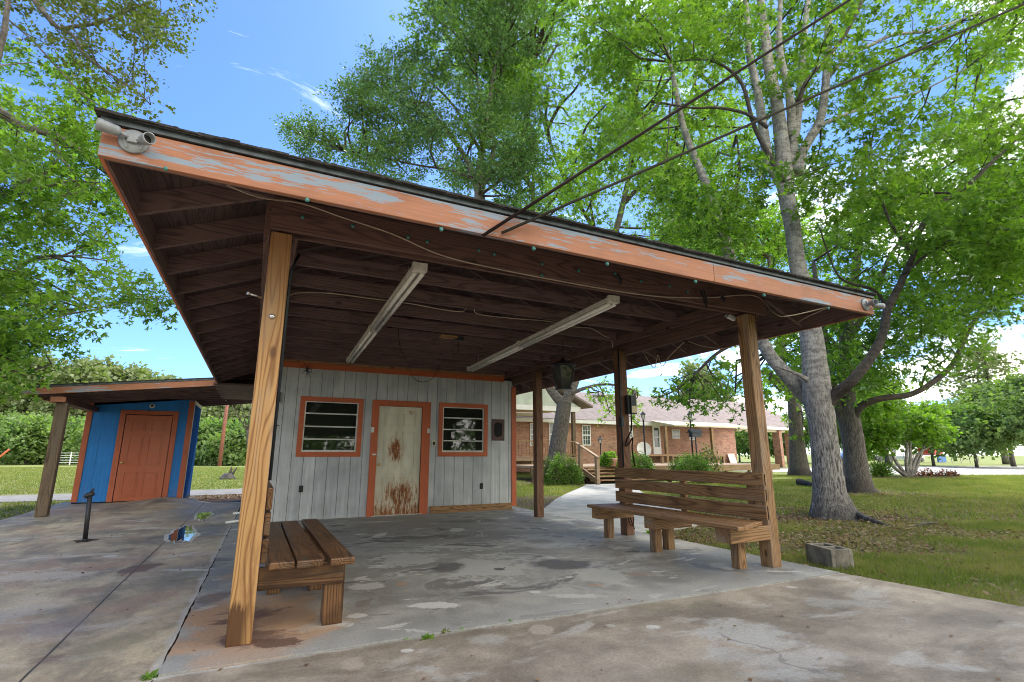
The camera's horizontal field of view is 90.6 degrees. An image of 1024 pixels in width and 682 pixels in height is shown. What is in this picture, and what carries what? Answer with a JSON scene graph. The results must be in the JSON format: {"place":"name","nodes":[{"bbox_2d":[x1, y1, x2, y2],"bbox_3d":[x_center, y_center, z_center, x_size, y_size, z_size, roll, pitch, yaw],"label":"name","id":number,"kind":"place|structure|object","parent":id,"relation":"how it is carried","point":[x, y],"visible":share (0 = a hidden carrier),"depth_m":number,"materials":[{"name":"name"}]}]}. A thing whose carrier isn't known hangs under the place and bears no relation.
{"place":"outdoors","nodes":[
{"label":"outdoors","id":0,"kind":"place"},
{"bbox_2d":[0,489,241,502],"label":"path","id":1,"kind":"structure","parent":0,"point":[32,498],"depth_m":14.50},
{"bbox_2d":[158,506,839,676],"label":"pavilion slab","id":2,"kind":"structure","parent":0,"point":[418,564],"depth_m":4.60,"materials":[{"name":"concrete"}]},
{"bbox_2d":[139,668,158,680],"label":"weed","id":3,"kind":"object","parent":2,"relation":"on","point":[148,675],"visible":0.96,"depth_m":2.63,"materials":[{"name":"green plant"}]},
{"bbox_2d":[257,480,354,625],"bbox_3d":[-1.860,1.646,4.304,0.610,0.905,2.420,6,-14,-26],"label":"bench","id":4,"kind":"object","parent":2,"relation":"on","point":[314,554],"visible":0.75,"depth_m":3.44,"materials":[{"name":"brown wood"}]},
{"bbox_2d":[268,359,515,521],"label":"grey building","id":5,"kind":"structure","parent":2,"relation":"on","point":[335,456],"depth_m":9.74,"materials":[{"name":"paint"}]},
{"bbox_2d":[295,396,363,456],"bbox_3d":[-3.338,1.580,9.327,1.115,1.075,0.072,6,-14,-26],"label":"window","id":6,"kind":"structure","parent":5,"relation":"in","point":[310,443],"depth_m":9.32,"materials":[{"name":"orange paint"}]},
{"bbox_2d":[372,406,421,515],"bbox_3d":[-2.220,2.275,9.725,0.940,2.018,0.107,6,-14,-26],"label":"door","id":7,"kind":"structure","parent":5,"relation":"in","point":[399,428],"depth_m":9.74,"materials":[{"name":"white metal"}]},
{"bbox_2d":[438,402,487,455],"bbox_3d":[-1.009,1.833,10.460,1.080,1.075,0.072,6,-14,-26],"label":"window","id":8,"kind":"structure","parent":5,"relation":"in","point":[469,445],"depth_m":10.46,"materials":[{"name":"orange paint"}]},
{"bbox_2d":[492,419,504,440],"bbox_3d":[-0.293,1.893,10.784,0.295,0.450,0.021,6,-14,-26],"label":"plaque","id":9,"kind":"object","parent":5,"relation":"attached to","point":[498,429],"visible":1,"depth_m":10.78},
{"bbox_2d":[94,106,876,647],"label":"pavilion","id":10,"kind":"structure","parent":2,"relation":"on","point":[218,248],"depth_m":4.80,"materials":[{"name":"brown wood"}]},
{"bbox_2d":[95,118,155,153],"bbox_3d":[-1.920,-1.026,2.523,0.254,0.132,0.116,6,-14,-26],"label":"floodlight","id":11,"kind":"object","parent":10,"relation":"attached to","point":[133,141],"visible":1,"depth_m":2.54,"materials":[{"name":"grey paint"}]},
{"bbox_2d":[268,253,299,479],"bbox_3d":[-1.604,0.137,3.581,0.022,1.635,0.096,-2,-13,10],"label":"conduit","id":12,"kind":"object","parent":10,"relation":"attached to","point":[280,371],"visible":1,"depth_m":3.52,"materials":[{"name":"metal"}]},
{"bbox_2d":[286,292,466,311],"bbox_3d":[-1.445,-0.294,5.003,0.809,0.536,2.303,-7,-15,30],"label":"cable","id":13,"kind":"object","parent":10,"relation":"attached to","point":[375,299],"visible":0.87,"depth_m":5.29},
{"bbox_2d":[346,261,427,362],"bbox_3d":[-1.730,-0.208,6.347,0.125,0.234,4.698,6,-14,-24],"label":"fluorescent light","id":14,"kind":"object","parent":10,"relation":"attached to","point":[412,278],"visible":1,"depth_m":5.20,"materials":[{"name":"white metal"}]},
{"bbox_2d":[439,334,463,353],"bbox_3d":[-0.877,0.069,7.351,0.340,0.281,0.120,6,-14,-26],"label":"ceiling box","id":15,"kind":"object","parent":10,"relation":"attached to","point":[456,338],"visible":1,"depth_m":7.36,"materials":[{"name":"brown wood"}]},
{"bbox_2d":[227,185,826,316],"bbox_3d":[0.620,-0.621,4.257,5.365,0.420,0.721,6,-14,-26],"label":"cable","id":16,"kind":"object","parent":10,"relation":"attached to","point":[240,190],"visible":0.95,"depth_m":4.19,"materials":[{"name":"rubber"}]},
{"bbox_2d":[467,295,619,371],"bbox_3d":[0.131,-0.009,7.242,0.125,0.234,4.684,5,-14,-22],"label":"fluorescent light","id":17,"kind":"object","parent":10,"relation":"attached to","point":[605,304],"visible":1,"depth_m":6.24,"materials":[{"name":"white metal"}]},
{"bbox_2d":[474,309,612,347],"bbox_3d":[0.588,-0.199,6.747,2.664,0.199,0.160,11,-17,-41],"label":"cable","id":18,"kind":"object","parent":10,"relation":"attached to","point":[540,320],"visible":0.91,"depth_m":6.46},
{"bbox_2d":[550,341,575,390],"bbox_3d":[0.769,0.360,7.640,0.400,0.750,0.400,6,-14,-26],"label":"hanging lantern","id":19,"kind":"object","parent":10,"relation":"hanging from","point":[563,369],"visible":1,"depth_m":7.54,"materials":[{"name":"black paint"}]},
{"bbox_2d":[617,349,623,465],"bbox_3d":[1.610,0.964,7.500,0.036,1.730,0.036,6,-14,-26],"label":"conduit","id":20,"kind":"object","parent":10,"relation":"attached to","point":[622,450],"visible":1,"depth_m":7.49,"materials":[{"name":"metal"}]},
{"bbox_2d":[625,395,636,414],"bbox_3d":[1.776,0.952,7.561,0.150,0.280,0.095,6,-14,-26],"label":"breaker box","id":21,"kind":"object","parent":10,"relation":"attached to","point":[630,404],"visible":1,"depth_m":7.53,"materials":[{"name":"black plastic"}]},
{"bbox_2d":[625,414,634,465],"bbox_3d":[1.727,1.453,7.439,0.145,0.752,0.041,2,-13,-8],"label":"cord","id":22,"kind":"object","parent":21,"relation":"hanging from","point":[632,438],"visible":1,"depth_m":7.43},
{"bbox_2d":[481,0,850,236],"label":"service cable","id":23,"kind":"object","parent":10,"relation":"attached to","point":[498,225],"visible":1,"depth_m":3.86,"materials":[{"name":"rubber"}]},
{"bbox_2d":[501,3,1023,233],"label":"service cable","id":24,"kind":"object","parent":10,"relation":"attached to","point":[726,134],"visible":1,"depth_m":3.85,"materials":[{"name":"rubber"}]},
{"bbox_2d":[861,298,884,309],"bbox_3d":[3.799,-0.391,5.289,0.277,0.132,0.140,6,-14,-26],"label":"floodlight","id":25,"kind":"object","parent":10,"relation":"attached to","point":[866,304],"visible":1,"depth_m":5.29,"materials":[{"name":"grey paint"}]},
{"bbox_2d":[587,468,770,568],"bbox_3d":[1.851,2.031,6.085,0.728,0.930,2.670,6,-14,-26],"label":"bench","id":26,"kind":"object","parent":2,"relation":"on","point":[736,534],"visible":1,"depth_m":5.92,"materials":[{"name":"brown wood"}]},
{"bbox_2d":[0,455,1023,605],"bbox_3d":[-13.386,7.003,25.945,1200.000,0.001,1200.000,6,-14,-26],"label":"ground","id":27,"kind":"structure","parent":0,"point":[989,461],"depth_m":13.45,"materials":[{"name":"plant"}]},
{"bbox_2d":[0,406,29,463],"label":"bushy tree","id":28,"kind":"object","parent":27,"relation":"on","point":[15,414],"visible":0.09,"depth_m":62.31,"materials":[{"name":"green plant"}]},
{"bbox_2d":[0,360,36,415],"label":"pine tree","id":29,"kind":"object","parent":27,"relation":"on","point":[20,409],"visible":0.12,"depth_m":77.95,"materials":[{"name":"green plant"}]},
{"bbox_2d":[0,351,71,443],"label":"pine tree","id":30,"kind":"object","parent":27,"relation":"on","point":[17,403],"visible":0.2,"depth_m":79.72,"materials":[{"name":"green plant"}]},
{"bbox_2d":[0,411,82,464],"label":"bushy tree","id":31,"kind":"object","parent":27,"relation":"on","point":[33,430],"visible":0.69,"depth_m":57.68,"materials":[{"name":"green plant"}]},
{"bbox_2d":[21,415,85,464],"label":"bushy tree","id":32,"kind":"object","parent":27,"relation":"on","point":[79,420],"visible":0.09,"depth_m":61.35,"materials":[{"name":"green plant"}]},
{"bbox_2d":[27,354,117,419],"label":"pine tree","id":33,"kind":"object","parent":27,"relation":"on","point":[91,372],"visible":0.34,"depth_m":74.35,"materials":[{"name":"green plant"}]},
{"bbox_2d":[61,423,84,463],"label":"bushy tree","id":34,"kind":"object","parent":27,"relation":"on","point":[74,445],"visible":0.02,"depth_m":56.91,"materials":[{"name":"green plant"}]},
{"bbox_2d":[0,38,179,408],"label":"maple tree","id":35,"kind":"object","parent":27,"relation":"on","point":[31,182],"visible":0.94,"depth_m":8.40,"materials":[{"name":"green plant"}]},
{"bbox_2d":[81,354,120,369],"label":"pine tree","id":36,"kind":"object","parent":27,"relation":"on","point":[109,363],"visible":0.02,"depth_m":88.19,"materials":[{"name":"green plant"}]},
{"bbox_2d":[0,0,217,122],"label":"oak tree","id":37,"kind":"object","parent":27,"relation":"on","point":[141,15],"visible":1,"depth_m":7.32,"materials":[{"name":"green plant"}]},
{"bbox_2d":[0,497,240,681],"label":"side slab","id":38,"kind":"structure","parent":27,"relation":"on","point":[95,631],"depth_m":4.47,"materials":[{"name":"concrete"}]},
{"bbox_2d":[74,539,97,542],"bbox_3d":[-5.709,2.668,6.775,0.280,0.001,0.333,6,-14,-26],"label":"soil patch","id":39,"kind":"object","parent":38,"relation":"on","point":[88,540],"visible":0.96,"depth_m":6.77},
{"bbox_2d":[82,488,94,540],"bbox_3d":[-5.733,2.340,6.816,0.137,0.689,0.072,8,-15,-32],"label":"standpipe","id":40,"kind":"object","parent":39,"relation":"on","point":[90,495],"visible":0.98,"depth_m":6.81,"materials":[{"name":"black metal"}]},
{"bbox_2d":[23,377,254,516],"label":"shed roof","id":41,"kind":"structure","parent":38,"relation":"on","point":[202,392],"depth_m":10.36,"materials":[{"name":"orange paint"}]},
{"bbox_2d":[168,526,195,541],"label":"puddle","id":42,"kind":"object","parent":38,"relation":"on","point":[185,533],"visible":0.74,"depth_m":7.42,"materials":[{"name":"blue liquid"}]},
{"bbox_2d":[164,525,200,542],"bbox_3d":[-4.902,2.886,7.572,0.464,0.030,1.997,6,-14,-26],"label":"dried scum","id":43,"kind":"object","parent":38,"relation":"on","point":[166,536],"visible":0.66,"depth_m":7.34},
{"bbox_2d":[196,512,211,519],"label":"puddle","id":44,"kind":"object","parent":38,"relation":"on","point":[202,516],"visible":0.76,"depth_m":9.72,"materials":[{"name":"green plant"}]},
{"bbox_2d":[4,514,1006,680],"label":"leaf crumbs","id":45,"kind":"object","parent":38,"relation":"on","point":[750,679],"visible":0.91,"depth_m":3.33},
{"bbox_2d":[2,479,241,518],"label":"leaf litter","id":46,"kind":"object","parent":27,"relation":"on","point":[226,496],"visible":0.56,"depth_m":14.02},
{"bbox_2d":[0,466,244,517],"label":"field grass","id":47,"kind":"structure","parent":27,"relation":"on","point":[24,477],"depth_m":22.33,"materials":[{"name":"plant"}]},
{"bbox_2d":[218,466,236,479],"bbox_3d":[-13.567,6.326,24.203,0.835,0.651,0.835,6,-14,-26],"label":"tree stump","id":48,"kind":"object","parent":47,"relation":"on","point":[229,475],"visible":0.88,"depth_m":24.03,"materials":[{"name":"grey wood"}]},
{"bbox_2d":[103,361,149,380],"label":"pine tree","id":49,"kind":"object","parent":27,"relation":"on","point":[131,373],"visible":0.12,"depth_m":83.64,"materials":[{"name":"green plant"}]},
{"bbox_2d":[71,399,201,503],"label":"blue shed","id":50,"kind":"structure","parent":27,"relation":"on","point":[135,451],"depth_m":12.14,"materials":[{"name":"paint"}]},
{"bbox_2d":[113,415,172,500],"bbox_3d":[-8.848,2.810,12.153,0.935,2.033,0.106,6,-14,-26],"label":"door","id":51,"kind":"structure","parent":50,"relation":"in","point":[145,442],"depth_m":12.16,"materials":[{"name":"orange paint"}]},
{"bbox_2d":[141,365,164,379],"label":"pine tree","id":52,"kind":"object","parent":27,"relation":"on","point":[151,375],"visible":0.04,"depth_m":88.25,"materials":[{"name":"green plant"}]},
{"bbox_2d":[151,499,240,681],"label":"expansion joint","id":53,"kind":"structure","parent":27,"relation":"on","point":[189,610],"depth_m":3.97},
{"bbox_2d":[194,414,238,465],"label":"bushy tree","id":54,"kind":"object","parent":27,"relation":"on","point":[206,427],"visible":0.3,"depth_m":55.42,"materials":[{"name":"green plant"}]},
{"bbox_2d":[194,494,240,501],"bbox_3d":[-7.743,4.341,13.737,1.650,0.160,2.800,6,-14,-26],"label":"mulch strip","id":55,"kind":"object","parent":27,"relation":"on","point":[218,500],"visible":0.14,"depth_m":13.28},
{"bbox_2d":[195,428,246,465],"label":"bushy tree","id":56,"kind":"object","parent":27,"relation":"on","point":[210,453],"visible":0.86,"depth_m":52.48,"materials":[{"name":"green plant"}]},
{"bbox_2d":[217,405,228,465],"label":"utility pole","id":57,"kind":"object","parent":27,"relation":"on","point":[221,449],"visible":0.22,"depth_m":51.00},
{"bbox_2d":[200,404,251,424],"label":"pine tree","id":58,"kind":"object","parent":27,"relation":"on","point":[216,411],"visible":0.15,"depth_m":76.23,"materials":[{"name":"green plant"}]},
{"bbox_2d":[226,415,250,461],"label":"bushy tree","id":59,"kind":"object","parent":27,"relation":"on","point":[239,427],"visible":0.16,"depth_m":54.49,"materials":[{"name":"green plant"}]},
{"bbox_2d":[232,404,250,443],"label":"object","id":60,"kind":"object","parent":27,"relation":"on","point":[247,429],"visible":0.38,"depth_m":25.53,"materials":[{"name":"grey plant"}]},
{"bbox_2d":[269,0,566,212],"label":"oak tree","id":61,"kind":"object","parent":27,"relation":"on","point":[480,175],"visible":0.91,"depth_m":21.12,"materials":[{"name":"green plant"}]},
{"bbox_2d":[516,387,592,474],"bbox_3d":[-0.891,4.636,30.139,10.356,6.340,5.050,6,-14,-26],"label":"house porch","id":62,"kind":"object","parent":27,"relation":"on","point":[524,402],"visible":0.22,"depth_m":29.58,"materials":[{"name":"beige"}]},
{"bbox_2d":[516,440,577,454],"bbox_3d":[1.805,6.063,28.706,4.680,0.830,0.060,6,-14,-26],"label":"porch railing","id":63,"kind":"object","parent":62,"relation":"on","point":[545,441],"visible":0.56,"depth_m":28.38,"materials":[{"name":"brown wood"}]},
{"bbox_2d":[543,452,584,484],"bbox_3d":[1.954,5.045,20.131,2.219,1.306,1.831,6,-14,-26],"label":"azalea shrub","id":64,"kind":"object","parent":27,"relation":"on","point":[575,469],"visible":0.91,"depth_m":19.71,"materials":[{"name":"green plant"}]},
{"bbox_2d":[388,0,784,482],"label":"maple tree","id":65,"kind":"object","parent":27,"relation":"on","point":[559,435],"visible":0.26,"depth_m":22.73,"materials":[{"name":"green plant"}]},
{"bbox_2d":[544,484,697,532],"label":"walkway","id":66,"kind":"structure","parent":27,"relation":"on","point":[572,504],"depth_m":11.91,"materials":[{"name":"concrete"}]},
{"bbox_2d":[614,450,656,478],"bbox_3d":[5.439,5.352,21.874,2.047,1.227,1.844,6,-14,-26],"label":"azalea shrub","id":67,"kind":"object","parent":27,"relation":"on","point":[644,464],"visible":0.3,"depth_m":21.57,"materials":[{"name":"green plant"}]},
{"bbox_2d":[516,442,779,483],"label":"garden deck","id":68,"kind":"structure","parent":27,"relation":"on","point":[595,472],"depth_m":21.23,"materials":[{"name":"brown wood"}]},
{"bbox_2d":[531,468,587,483],"bbox_3d":[1.965,5.427,20.412,2.650,0.567,0.060,6,-14,-26],"label":"lattice panel","id":69,"kind":"object","parent":68,"relation":"attached to","point":[554,469],"visible":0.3,"depth_m":20.31,"materials":[{"name":"brown wood"}]},
{"bbox_2d":[599,450,617,467],"bbox_3d":[4.112,5.043,21.648,1.080,0.787,0.947,6,-14,-26],"label":"potted plant","id":70,"kind":"object","parent":68,"relation":"on","point":[604,459],"visible":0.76,"depth_m":21.44,"materials":[{"name":"green plant"}]},
{"bbox_2d":[640,412,645,456],"bbox_3d":[6.165,4.517,23.582,0.259,2.511,0.259,1,-13,-4],"label":"lamp post","id":71,"kind":"object","parent":68,"relation":"on","point":[642,414],"visible":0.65,"depth_m":23.63,"materials":[{"name":"metal"}]},
{"bbox_2d":[637,442,650,455],"bbox_3d":[6.862,6.118,26.245,0.764,1.750,0.343,0,-13,1],"label":"satellite dish","id":72,"kind":"object","parent":68,"relation":"on","point":[640,446],"visible":0.77,"depth_m":26.38,"materials":[{"name":"white plastic"}]},
{"bbox_2d":[615,454,712,462],"bbox_3d":[8.754,6.656,28.632,6.900,0.499,0.400,6,-14,-26],"label":"deck rail","id":73,"kind":"object","parent":68,"relation":"on","point":[661,458],"visible":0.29,"depth_m":28.41,"materials":[{"name":"brown wood"}]},
{"bbox_2d":[516,392,804,471],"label":"brick house","id":74,"kind":"structure","parent":27,"relation":"on","point":[589,432],"depth_m":39.12,"materials":[{"name":"brick"}]},
{"bbox_2d":[582,425,590,445],"bbox_3d":[5.258,6.646,35.746,0.719,1.436,0.053,6,-14,-26],"label":"window","id":75,"kind":"structure","parent":74,"relation":"in","point":[586,429],"depth_m":35.74,"materials":[{"name":"glass"}]},
{"bbox_2d":[652,426,661,453],"bbox_3d":[10.997,7.513,38.472,0.762,2.120,0.072,6,-14,-26],"label":"door","id":76,"kind":"structure","parent":74,"relation":"in","point":[656,437],"depth_m":38.42,"materials":[{"name":"white paint"}]},
{"bbox_2d":[671,429,679,438],"bbox_3d":[12.764,7.246,39.447,0.794,0.696,0.053,6,-14,-26],"label":"window","id":77,"kind":"structure","parent":74,"relation":"in","point":[675,433],"depth_m":39.43,"materials":[{"name":"glass"}]},
{"bbox_2d":[649,454,725,462],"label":"door landing","id":78,"kind":"object","parent":27,"relation":"on","point":[723,456],"depth_m":37.49,"materials":[{"name":"brown wood"}]},
{"bbox_2d":[665,450,714,481],"bbox_3d":[7.572,5.244,21.302,2.396,1.293,1.981,6,-14,-26],"label":"azalea shrub","id":79,"kind":"object","parent":27,"relation":"on","point":[689,462],"visible":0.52,"depth_m":21.14,"materials":[{"name":"green plant"}]},
{"bbox_2d":[687,429,702,460],"bbox_3d":[7.833,4.833,21.462,0.660,2.170,0.320,6,-14,-26],"label":"bird feeder","id":80,"kind":"object","parent":27,"relation":"on","point":[695,433],"visible":0.67,"depth_m":21.55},
{"bbox_2d":[651,421,746,462],"bbox_3d":[14.160,7.809,37.983,8.856,3.570,2.360,6,-14,-26],"label":"porch awning","id":81,"kind":"object","parent":27,"relation":"on","point":[698,424],"visible":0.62,"depth_m":37.20,"materials":[{"name":"white wood"}]},
{"bbox_2d":[698,443,724,471],"bbox_3d":[9.017,5.487,23.313,1.633,1.776,1.229,6,-14,-26],"label":"garden shrub","id":82,"kind":"object","parent":27,"relation":"on","point":[711,459],"visible":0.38,"depth_m":23.28,"materials":[{"name":"green plant"}]},
{"bbox_2d":[735,431,784,458],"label":"bushy tree","id":83,"kind":"object","parent":27,"relation":"on","point":[744,449],"visible":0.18,"depth_m":73.14,"materials":[{"name":"green plant"}]},
{"bbox_2d":[652,192,897,475],"bbox_3d":[14.736,-1.085,29.762,11.447,17.852,11.894,-6,-14,25],"label":"maple tree","id":84,"kind":"object","parent":27,"relation":"on","point":[772,229],"visible":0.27,"depth_m":28.15,"materials":[{"name":"green plant"}]},
{"bbox_2d":[537,0,1023,520],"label":"maple tree","id":85,"kind":"object","parent":27,"relation":"on","point":[973,234],"visible":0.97,"depth_m":10.61,"materials":[{"name":"green plant"}]},
{"bbox_2d":[768,412,810,455],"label":"bushy tree","id":86,"kind":"object","parent":27,"relation":"on","point":[771,447],"visible":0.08,"depth_m":69.67,"materials":[{"name":"green plant"}]},
{"bbox_2d":[796,478,811,486],"bbox_3d":[10.988,5.293,18.811,0.357,0.324,1.069,1,-13,-5],"label":"log","id":87,"kind":"object","parent":27,"relation":"on","point":[803,482],"visible":0.62,"depth_m":18.99,"materials":[{"name":"wood"}]},
{"bbox_2d":[783,404,840,450],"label":"bushy tree","id":88,"kind":"object","parent":27,"relation":"on","point":[808,441],"visible":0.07,"depth_m":68.44,"materials":[{"name":"green plant"}]},
{"bbox_2d":[805,543,853,569],"bbox_3d":[3.421,2.318,5.466,0.240,0.200,0.420,1,-13,-4],"label":"cinder block","id":89,"kind":"object","parent":27,"relation":"on","point":[829,555],"depth_m":5.33,"materials":[{"name":"concrete"}]},
{"bbox_2d":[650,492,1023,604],"bbox_3d":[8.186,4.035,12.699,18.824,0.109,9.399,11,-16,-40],"label":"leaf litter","id":90,"kind":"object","parent":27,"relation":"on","point":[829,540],"visible":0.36,"depth_m":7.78,"materials":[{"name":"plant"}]},
{"bbox_2d":[856,511,892,525],"bbox_3d":[6.577,3.255,9.694,0.323,0.239,2.580,-4,-13,16],"label":"surface root","id":91,"kind":"object","parent":27,"relation":"on","point":[860,515],"visible":0.56,"depth_m":8.83,"materials":[{"name":"grey wood"}]},
{"bbox_2d":[836,369,918,464],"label":"bushy tree","id":92,"kind":"object","parent":27,"relation":"on","point":[885,458],"visible":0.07,"depth_m":58.25,"materials":[{"name":"green plant"}]},
{"bbox_2d":[841,443,924,458],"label":"trailer home","id":93,"kind":"object","parent":27,"relation":"on","point":[896,452],"visible":0.16,"depth_m":95.92,"materials":[{"name":"white paint"}]},
{"bbox_2d":[789,142,1023,493],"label":"maple tree","id":94,"kind":"object","parent":27,"relation":"on","point":[848,412],"visible":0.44,"depth_m":15.71,"materials":[{"name":"green plant"}]},
{"bbox_2d":[871,475,960,478],"bbox_3d":[20.866,7.119,26.549,7.479,0.048,3.112,3,-13,-15],"label":"flower bed","id":95,"kind":"object","parent":27,"relation":"on","point":[894,477],"visible":0.3,"depth_m":25.26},
{"bbox_2d":[869,457,898,476],"bbox_3d":[19.025,6.676,26.151,1.780,1.405,1.499,6,-14,-26],"label":"lily clump","id":96,"kind":"object","parent":95,"relation":"on","point":[880,469],"visible":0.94,"depth_m":25.99,"materials":[{"name":"green plant"}]},
{"bbox_2d":[857,383,962,476],"bbox_3d":[20.647,4.687,27.071,6.963,5.163,4.689,6,-14,-26],"label":"crape myrtle","id":97,"kind":"object","parent":95,"relation":"on","point":[886,423],"visible":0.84,"depth_m":26.11,"materials":[{"name":"plant"}]},
{"bbox_2d":[890,397,957,465],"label":"bushy tree","id":98,"kind":"object","parent":27,"relation":"on","point":[903,443],"visible":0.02,"depth_m":50.90,"materials":[{"name":"green plant"}]},
{"bbox_2d":[918,448,946,461],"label":"playhouse","id":99,"kind":"object","parent":27,"relation":"on","point":[925,452],"visible":0.24,"depth_m":72.35,"materials":[{"name":"red plastic"}]},
{"bbox_2d":[922,391,1023,467],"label":"bushy tree","id":100,"kind":"object","parent":27,"relation":"on","point":[971,440],"visible":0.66,"depth_m":43.84,"materials":[{"name":"green plant"}]},
{"bbox_2d":[948,374,1023,466],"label":"bushy tree","id":101,"kind":"object","parent":27,"relation":"on","point":[971,392],"visible":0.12,"depth_m":49.96,"materials":[{"name":"green plant"}]},
{"bbox_2d":[975,367,1023,449],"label":"bushy tree","id":102,"kind":"object","parent":27,"relation":"on","point":[1014,428],"visible":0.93,"depth_m":41.88,"materials":[{"name":"green plant"}]},
{"bbox_2d":[0,0,1023,455],"label":"sky","id":103,"kind":"structure","parent":0,"point":[253,62],"materials":[{"name":"blue"}]},
{"bbox_2d":[152,573,1023,681],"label":"driveway","id":104,"kind":"structure","parent":0,"point":[877,637],"depth_m":3.03,"materials":[{"name":"concrete"}]},
{"bbox_2d":[664,356,738,401],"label":"tree","id":105,"kind":"object","parent":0,"point":[689,367],"visible":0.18,"depth_m":73.85,"materials":[{"name":"green plant"}]},
{"bbox_2d":[516,474,1023,524],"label":"lawn grass","id":106,"kind":"structure","parent":0,"point":[942,484],"depth_m":14.76,"materials":[{"name":"plant"}]},
{"bbox_2d":[674,518,1023,606],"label":"lawn grass","id":107,"kind":"structure","parent":0,"point":[894,568],"depth_m":5.73,"materials":[{"name":"plant"}]},
{"bbox_2d":[736,466,1023,475],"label":"road","id":108,"kind":"structure","parent":0,"point":[993,470],"depth_m":38.93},
{"bbox_2d":[924,335,1023,463],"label":"pine tree","id":109,"kind":"object","parent":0,"point":[984,373],"visible":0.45,"depth_m":62.19,"materials":[{"name":"green plant"}]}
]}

